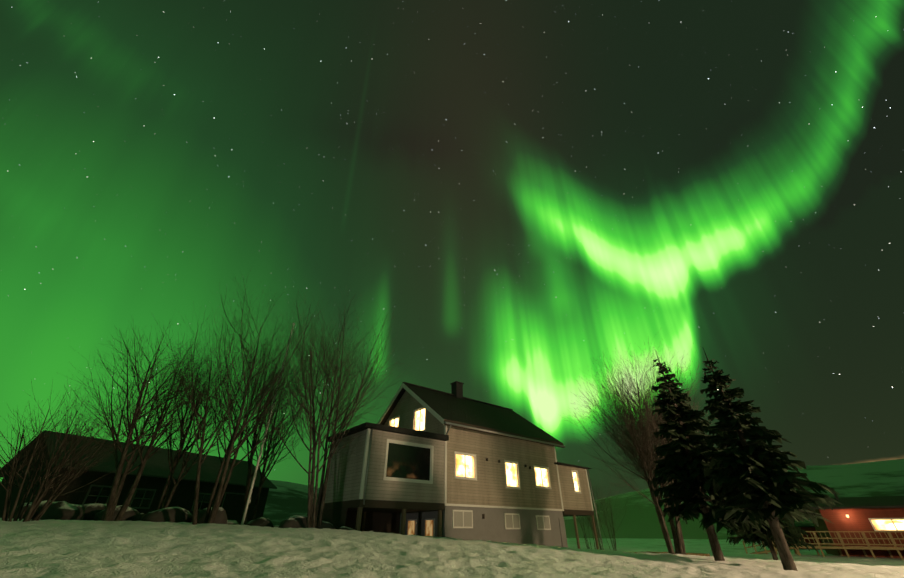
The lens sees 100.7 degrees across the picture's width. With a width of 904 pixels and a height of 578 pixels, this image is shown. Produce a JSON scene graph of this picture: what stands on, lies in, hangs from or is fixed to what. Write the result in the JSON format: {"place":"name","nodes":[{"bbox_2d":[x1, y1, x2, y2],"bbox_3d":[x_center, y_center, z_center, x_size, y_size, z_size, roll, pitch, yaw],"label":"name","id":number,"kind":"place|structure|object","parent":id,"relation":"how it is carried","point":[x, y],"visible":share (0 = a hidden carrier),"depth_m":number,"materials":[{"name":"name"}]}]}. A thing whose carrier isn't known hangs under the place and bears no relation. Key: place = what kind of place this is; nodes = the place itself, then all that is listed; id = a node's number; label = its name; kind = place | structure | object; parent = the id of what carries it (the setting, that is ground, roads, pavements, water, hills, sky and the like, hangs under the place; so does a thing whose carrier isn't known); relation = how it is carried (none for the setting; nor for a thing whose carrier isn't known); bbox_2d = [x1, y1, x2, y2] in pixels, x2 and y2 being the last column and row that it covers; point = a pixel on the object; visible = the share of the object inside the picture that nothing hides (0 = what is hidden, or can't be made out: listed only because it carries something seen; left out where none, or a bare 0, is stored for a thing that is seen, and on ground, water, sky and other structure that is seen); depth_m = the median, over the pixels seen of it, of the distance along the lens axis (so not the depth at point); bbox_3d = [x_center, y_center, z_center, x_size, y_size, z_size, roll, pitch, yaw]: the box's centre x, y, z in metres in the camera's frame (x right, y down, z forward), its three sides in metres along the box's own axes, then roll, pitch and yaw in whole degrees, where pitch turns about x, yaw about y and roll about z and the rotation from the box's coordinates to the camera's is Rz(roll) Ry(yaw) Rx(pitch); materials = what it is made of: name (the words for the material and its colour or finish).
{"place":"outdoors","nodes":[
{"label":"outdoors","id":0,"kind":"place"},
{"bbox_2d":[0,459,903,577],"bbox_3d":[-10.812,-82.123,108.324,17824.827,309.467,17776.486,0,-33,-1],"label":"ground","id":1,"kind":"structure","parent":0,"point":[50,548],"depth_m":7.76,"materials":[{"name":"white snow"}]},
{"bbox_2d":[8,500,54,518],"bbox_3d":[-17.786,9.612,16.194,1.632,0.848,1.977,-20,-38,27],"label":"rock","id":2,"kind":"object","parent":1,"relation":"on","point":[41,505],"visible":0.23,"depth_m":15.54,"materials":[{"name":"grey stone"}]},
{"bbox_2d":[38,501,85,519],"bbox_3d":[-15.961,9.122,15.307,2.560,0.779,1.161,-19,-37,26],"label":"rock","id":3,"kind":"object","parent":1,"relation":"on","point":[62,510],"visible":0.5,"depth_m":14.82,"materials":[{"name":"grey stone"}]},
{"bbox_2d":[0,380,148,521],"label":"shrub","id":4,"kind":"object","parent":1,"relation":"on","point":[40,496],"visible":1,"depth_m":10.96,"materials":[{"name":"brown wood"}]},
{"bbox_2d":[82,503,106,519],"bbox_3d":[-15.857,9.791,16.362,2.010,0.745,2.384,7,-33,-11],"label":"rock","id":5,"kind":"object","parent":1,"relation":"on","point":[91,511],"visible":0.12,"depth_m":15.90,"materials":[{"name":"grey stone"}]},
{"bbox_2d":[94,505,140,520],"bbox_3d":[-13.875,9.356,15.546,1.404,0.694,1.485,0,-33,-1],"label":"rock","id":6,"kind":"object","parent":1,"relation":"on","point":[131,514],"visible":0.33,"depth_m":15.37,"materials":[{"name":"grey stone"}]},
{"bbox_2d":[48,314,221,520],"bbox_3d":[-12.992,5.331,16.084,6.072,8.465,6.447,0,-33,-1],"label":"bare tree","id":7,"kind":"object","parent":1,"relation":"on","point":[115,492],"visible":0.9,"depth_m":15.48,"materials":[{"name":"brown plant"}]},
{"bbox_2d":[0,430,276,524],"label":"barn","id":8,"kind":"structure","parent":1,"relation":"on","point":[145,499],"depth_m":28.80,"materials":[{"name":"black wood"}]},
{"bbox_2d":[141,507,192,522],"bbox_3d":[-11.805,9.493,15.682,1.856,0.669,1.788,0,-33,-1],"label":"rock","id":9,"kind":"object","parent":1,"relation":"on","point":[174,514],"visible":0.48,"depth_m":15.23,"materials":[{"name":"grey stone"}]},
{"bbox_2d":[142,342,261,509],"bbox_3d":[-12.726,7.047,19.030,5.562,8.972,6.594,15,-36,-22],"label":"bare tree","id":10,"kind":"object","parent":1,"relation":"on","point":[174,464],"visible":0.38,"depth_m":17.91,"materials":[{"name":"brown plant"}]},
{"bbox_2d":[197,507,226,523],"bbox_3d":[-10.128,9.569,15.605,1.511,0.840,1.050,-8,-34,12],"label":"rock","id":11,"kind":"object","parent":1,"relation":"on","point":[221,517],"visible":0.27,"depth_m":15.37,"materials":[{"name":"grey stone"}]},
{"bbox_2d":[129,270,330,524],"bbox_3d":[-10.007,4.710,17.354,7.991,10.968,7.215,20,-38,-28],"label":"bare tree","id":12,"kind":"object","parent":1,"relation":"on","point":[229,451],"visible":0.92,"depth_m":16.73,"materials":[{"name":"brown plant"}]},
{"bbox_2d":[227,520,239,524],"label":"rock","id":13,"kind":"object","parent":1,"relation":"on","point":[232,522],"visible":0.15,"depth_m":16.40,"materials":[{"name":"grey stone"}]},
{"bbox_2d":[245,517,273,526],"bbox_3d":[-8.125,9.994,15.802,1.695,0.632,1.147,-22,-39,31],"label":"rock","id":14,"kind":"object","parent":1,"relation":"on","point":[263,522],"visible":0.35,"depth_m":15.54,"materials":[{"name":"grey stone"}]},
{"bbox_2d":[241,323,294,524],"bbox_3d":[-9.168,6.415,18.872,0.400,10.603,0.400,10,-34,-15],"label":"flagpole","id":15,"kind":"object","parent":1,"relation":"on","point":[252,486],"visible":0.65,"depth_m":17.52,"materials":[{"name":"painted wood"}]},
{"bbox_2d":[213,324,326,524],"bbox_3d":[-10.273,7.378,20.308,6.888,10.815,7.282,0,-33,-1],"label":"bare tree","id":16,"kind":"object","parent":1,"relation":"on","point":[265,457],"visible":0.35,"depth_m":19.55,"materials":[{"name":"brown plant"}]},
{"bbox_2d":[279,515,306,527],"bbox_3d":[-6.362,9.797,15.521,1.516,0.726,1.961,0,-33,-1],"label":"rock","id":17,"kind":"object","parent":1,"relation":"on","point":[297,521],"visible":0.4,"depth_m":14.97,"materials":[{"name":"grey stone"}]},
{"bbox_2d":[233,289,410,527],"bbox_3d":[-6.214,5.217,18.783,9.082,12.121,8.956,0,-33,-1],"label":"bare tree","id":18,"kind":"object","parent":1,"relation":"on","point":[314,515],"visible":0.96,"depth_m":17.71,"materials":[{"name":"brown plant"}]},
{"bbox_2d":[317,521,334,528],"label":"rock","id":19,"kind":"object","parent":1,"relation":"on","point":[324,524],"visible":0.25,"depth_m":15.16,"materials":[{"name":"grey stone"}]},
{"bbox_2d":[339,526,354,529],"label":"rock","id":20,"kind":"object","parent":1,"relation":"on","point":[344,528],"visible":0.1,"depth_m":14.97,"materials":[{"name":"grey stone"}]},
{"bbox_2d":[322,381,603,549],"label":"house","id":21,"kind":"structure","parent":1,"relation":"on","point":[455,463],"depth_m":20.73,"materials":[{"name":"wood"}]},
{"bbox_2d":[577,516,594,548],"bbox_3d":[10.033,17.802,29.827,2.982,5.438,3.156,0,-33,-1],"label":"bush","id":22,"kind":"object","parent":1,"relation":"on","point":[586,541],"visible":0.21,"depth_m":29.01,"materials":[{"name":"plant"}]},
{"bbox_2d":[573,461,610,549],"bbox_3d":[9.909,15.629,27.423,3.609,6.559,4.472,14,-35,-21],"label":"bush","id":23,"kind":"object","parent":1,"relation":"on","point":[596,511],"visible":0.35,"depth_m":26.57,"materials":[{"name":"brown plant"}]},
{"bbox_2d":[590,477,631,550],"bbox_3d":[11.485,16.412,27.535,3.938,5.430,3.625,-6,-33,9],"label":"bush","id":24,"kind":"object","parent":1,"relation":"on","point":[614,539],"visible":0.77,"depth_m":27.30,"materials":[{"name":"brown plant"}]},
{"bbox_2d":[564,336,715,554],"bbox_3d":[9.285,7.103,17.772,7.184,10.330,7.708,0,-33,-1],"label":"bare tree","id":25,"kind":"object","parent":1,"relation":"on","point":[637,437],"visible":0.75,"depth_m":17.61,"materials":[{"name":"brown plant"}]},
{"bbox_2d":[634,551,709,555],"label":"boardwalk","id":26,"kind":"structure","parent":1,"relation":"on","point":[701,554],"depth_m":25.63,"materials":[{"name":"brown wood"}]},
{"bbox_2d":[649,350,783,560],"bbox_3d":[7.877,5.219,12.634,2.978,6.820,3.102,0,-33,-1],"label":"spruce","id":27,"kind":"object","parent":1,"relation":"on","point":[684,461],"visible":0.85,"depth_m":12.06,"materials":[{"name":"green plant"}]},
{"bbox_2d":[726,447,814,559],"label":"spruce","id":28,"kind":"object","parent":1,"relation":"on","point":[748,534],"visible":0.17,"depth_m":24.29,"materials":[{"name":"green plant"}]},
{"bbox_2d":[700,348,842,570],"bbox_3d":[8.341,4.530,10.739,2.699,6.109,2.886,0,-33,-1],"label":"spruce","id":29,"kind":"object","parent":1,"relation":"on","point":[757,476],"visible":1,"depth_m":10.11,"materials":[{"name":"green plant"}]},
{"bbox_2d":[774,523,824,549],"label":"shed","id":30,"kind":"structure","parent":1,"relation":"on","point":[807,526],"depth_m":46.57,"materials":[{"name":"brown wood"}]},
{"bbox_2d":[743,488,903,559],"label":"cabin","id":31,"kind":"object","parent":1,"relation":"on","point":[873,527],"visible":0.69,"depth_m":31.14,"materials":[{"name":"brown wood"}]},
{"bbox_2d":[0,0,903,499],"label":"sky","id":32,"kind":"structure","parent":0,"point":[532,189],"materials":[{"name":"green"}]}
]}

